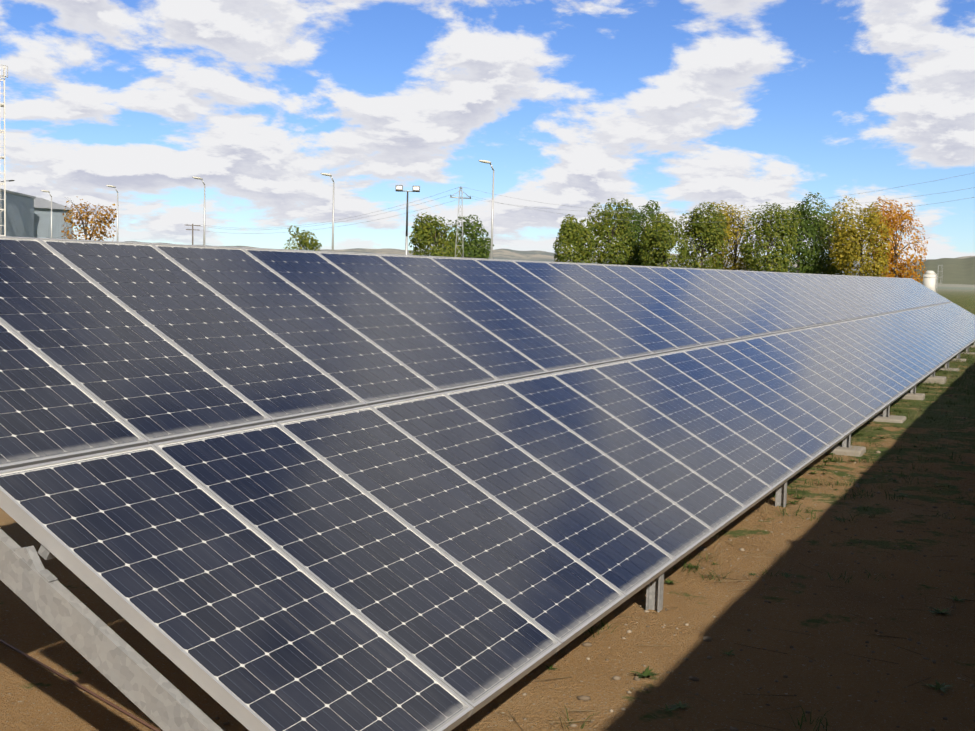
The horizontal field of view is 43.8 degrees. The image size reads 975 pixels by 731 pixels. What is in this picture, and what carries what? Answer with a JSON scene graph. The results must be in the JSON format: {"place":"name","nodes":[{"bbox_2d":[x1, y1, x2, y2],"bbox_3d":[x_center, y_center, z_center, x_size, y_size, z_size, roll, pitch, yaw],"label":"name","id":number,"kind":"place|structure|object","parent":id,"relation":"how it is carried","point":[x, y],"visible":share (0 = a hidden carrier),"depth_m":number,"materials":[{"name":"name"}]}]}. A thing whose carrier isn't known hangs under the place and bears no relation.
{"place":"outdoors","nodes":[
{"label":"outdoors","id":0,"kind":"place"},
{"bbox_2d":[34,197,72,238],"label":"warehouse","id":1,"kind":"structure","parent":0,"point":[42,217],"depth_m":159.08,"materials":[{"name":"metal"}]},
{"bbox_2d":[0,283,974,730],"bbox_3d":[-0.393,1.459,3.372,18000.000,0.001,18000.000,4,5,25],"label":"ground","id":2,"kind":"structure","parent":0,"point":[34,695],"depth_m":5.87,"materials":[{"name":"brown soil"}]},
{"bbox_2d":[0,64,7,235],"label":"plant tower","id":3,"kind":"structure","parent":2,"relation":"on","point":[3,105],"depth_m":131.01,"materials":[{"name":"white metal"}]},
{"bbox_2d":[0,189,35,237],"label":"tall warehouse","id":4,"kind":"structure","parent":2,"relation":"on","point":[19,214],"depth_m":145.77,"materials":[{"name":"metal"}]},
{"bbox_2d":[41,190,51,237],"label":"street lamp","id":5,"kind":"object","parent":2,"relation":"on","point":[51,210],"visible":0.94,"depth_m":124.55,"materials":[{"name":"grey metal"}]},
{"bbox_2d":[0,639,159,730],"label":"cable conduit","id":6,"kind":"object","parent":2,"relation":"on","point":[83,688],"visible":1,"depth_m":4.88,"materials":[{"name":"brown"}]},
{"bbox_2d":[61,196,118,240],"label":"tree","id":7,"kind":"object","parent":2,"relation":"on","point":[94,228],"visible":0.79,"depth_m":127.40,"materials":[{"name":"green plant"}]},
{"bbox_2d":[106,185,117,240],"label":"street lamp","id":8,"kind":"object","parent":2,"relation":"on","point":[117,207],"visible":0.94,"depth_m":115.15,"materials":[{"name":"grey metal"}]},
{"bbox_2d":[186,224,200,244],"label":"power pole","id":9,"kind":"object","parent":2,"relation":"on","point":[192,230],"visible":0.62,"depth_m":202.82,"materials":[{"name":"brown wood"}]},
{"bbox_2d":[192,177,204,245],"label":"street lamp","id":10,"kind":"object","parent":2,"relation":"on","point":[204,210],"visible":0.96,"depth_m":102.76,"materials":[{"name":"grey metal"}]},
{"bbox_2d":[283,225,321,250],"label":"tree","id":11,"kind":"object","parent":2,"relation":"on","point":[312,245],"visible":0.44,"depth_m":147.15,"materials":[{"name":"green plant"}]},
{"bbox_2d":[320,173,333,251],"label":"street lamp","id":12,"kind":"object","parent":2,"relation":"on","point":[327,174],"visible":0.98,"depth_m":95.85,"materials":[{"name":"grey metal"}]},
{"bbox_2d":[395,185,419,254],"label":"floodlight mast","id":13,"kind":"object","parent":2,"relation":"on","point":[399,188],"visible":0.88,"depth_m":89.04,"materials":[{"name":"grey metal"}]},
{"bbox_2d":[408,212,461,256],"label":"tree","id":14,"kind":"object","parent":2,"relation":"on","point":[426,233],"visible":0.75,"depth_m":167.36,"materials":[{"name":"green plant"}]},
{"bbox_2d":[450,187,470,257],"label":"lattice pylon","id":15,"kind":"object","parent":2,"relation":"on","point":[456,245],"visible":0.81,"depth_m":138.76,"materials":[{"name":"grey metal"}]},
{"bbox_2d":[187,173,973,233],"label":"power lines","id":16,"kind":"object","parent":15,"relation":"attached to","point":[603,209],"visible":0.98,"depth_m":120.68,"materials":[{"name":"metal"}]},
{"bbox_2d":[448,215,493,258],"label":"tree","id":17,"kind":"object","parent":2,"relation":"on","point":[479,248],"visible":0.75,"depth_m":173.37,"materials":[{"name":"green plant"}]},
{"bbox_2d":[478,160,493,258],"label":"street lamp","id":18,"kind":"object","parent":2,"relation":"on","point":[491,247],"visible":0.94,"depth_m":81.70,"materials":[{"name":"grey metal"}]},
{"bbox_2d":[0,342,974,730],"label":"support frame","id":19,"kind":"object","parent":2,"relation":"on","point":[108,652],"depth_m":3.65,"materials":[{"name":"silver metal"}]},
{"bbox_2d":[0,236,974,730],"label":"solar array","id":20,"kind":"object","parent":19,"relation":"on","point":[274,490],"visible":1,"depth_m":5.72,"materials":[{"name":"blue"}]},
{"bbox_2d":[553,214,596,262],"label":"poplar tree","id":21,"kind":"object","parent":2,"relation":"on","point":[576,235],"visible":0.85,"depth_m":210.10,"materials":[{"name":"green plant"}]},
{"bbox_2d":[215,367,974,730],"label":"stones","id":22,"kind":"object","parent":2,"relation":"on","point":[707,639],"visible":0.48,"depth_m":5.78,"materials":[{"name":"brown stone"}]},
{"bbox_2d":[219,429,974,730],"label":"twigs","id":23,"kind":"object","parent":2,"relation":"on","point":[808,604],"visible":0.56,"depth_m":6.21,"materials":[{"name":"wood"}]},
{"bbox_2d":[586,198,637,264],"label":"poplar tree","id":24,"kind":"object","parent":2,"relation":"on","point":[612,233],"visible":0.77,"depth_m":215.88,"materials":[{"name":"green plant"}]},
{"bbox_2d":[613,200,659,265],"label":"poplar tree","id":25,"kind":"object","parent":2,"relation":"on","point":[638,231],"visible":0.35,"depth_m":220.21,"materials":[{"name":"green plant"}]},
{"bbox_2d":[638,212,687,267],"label":"poplar tree","id":26,"kind":"object","parent":2,"relation":"on","point":[663,240],"visible":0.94,"depth_m":209.16,"materials":[{"name":"green plant"}]},
{"bbox_2d":[677,202,728,269],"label":"poplar tree","id":27,"kind":"object","parent":2,"relation":"on","point":[706,230],"visible":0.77,"depth_m":213.63,"materials":[{"name":"green plant"}]},
{"bbox_2d":[704,200,761,270],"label":"poplar tree","id":28,"kind":"object","parent":2,"relation":"on","point":[734,258],"visible":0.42,"depth_m":219.08,"materials":[{"name":"green plant"}]},
{"bbox_2d":[543,343,974,730],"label":"weeds","id":29,"kind":"object","parent":2,"relation":"on","point":[648,672],"visible":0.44,"depth_m":9.85,"materials":[{"name":"green plant"}]},
{"bbox_2d":[739,202,801,272],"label":"poplar tree","id":30,"kind":"object","parent":2,"relation":"on","point":[777,227],"visible":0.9,"depth_m":205.27,"materials":[{"name":"green plant"}]},
{"bbox_2d":[771,192,827,273],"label":"poplar tree","id":31,"kind":"object","parent":2,"relation":"on","point":[807,230],"visible":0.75,"depth_m":210.46,"materials":[{"name":"green plant"}]},
{"bbox_2d":[801,203,857,274],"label":"poplar tree","id":32,"kind":"object","parent":2,"relation":"on","point":[831,269],"visible":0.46,"depth_m":214.62,"materials":[{"name":"green plant"}]},
{"bbox_2d":[829,196,892,276],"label":"poplar tree","id":33,"kind":"object","parent":2,"relation":"on","point":[855,242],"visible":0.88,"depth_m":202.17,"materials":[{"name":"yellow plant"}]},
{"bbox_2d":[868,196,930,283],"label":"poplar tree","id":34,"kind":"object","parent":2,"relation":"on","point":[895,264],"visible":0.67,"depth_m":206.48,"materials":[{"name":"orange plant"}]},
{"bbox_2d":[825,345,974,456],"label":"concrete footings","id":35,"kind":"object","parent":2,"relation":"on","point":[838,449],"visible":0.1,"depth_m":14.97,"materials":[{"name":"grey concrete"}]},
{"bbox_2d":[923,265,942,291],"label":"storage tank","id":36,"kind":"object","parent":2,"relation":"on","point":[930,279],"visible":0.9,"depth_m":112.00,"materials":[{"name":"white metal"}]},
{"bbox_2d":[0,0,974,263],"label":"sky","id":37,"kind":"structure","parent":0,"point":[680,105],"materials":[{"name":"blue"}]},
{"bbox_2d":[124,241,974,276],"bbox_3d":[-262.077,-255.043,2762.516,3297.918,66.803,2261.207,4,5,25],"label":"distant hills","id":38,"kind":"structure","parent":0,"point":[510,254],"depth_m":2859.65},
{"bbox_2d":[904,257,974,284],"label":"hill","id":39,"kind":"structure","parent":0,"point":[958,271],"depth_m":1175.30,"materials":[{"name":"green plant"}]}
]}

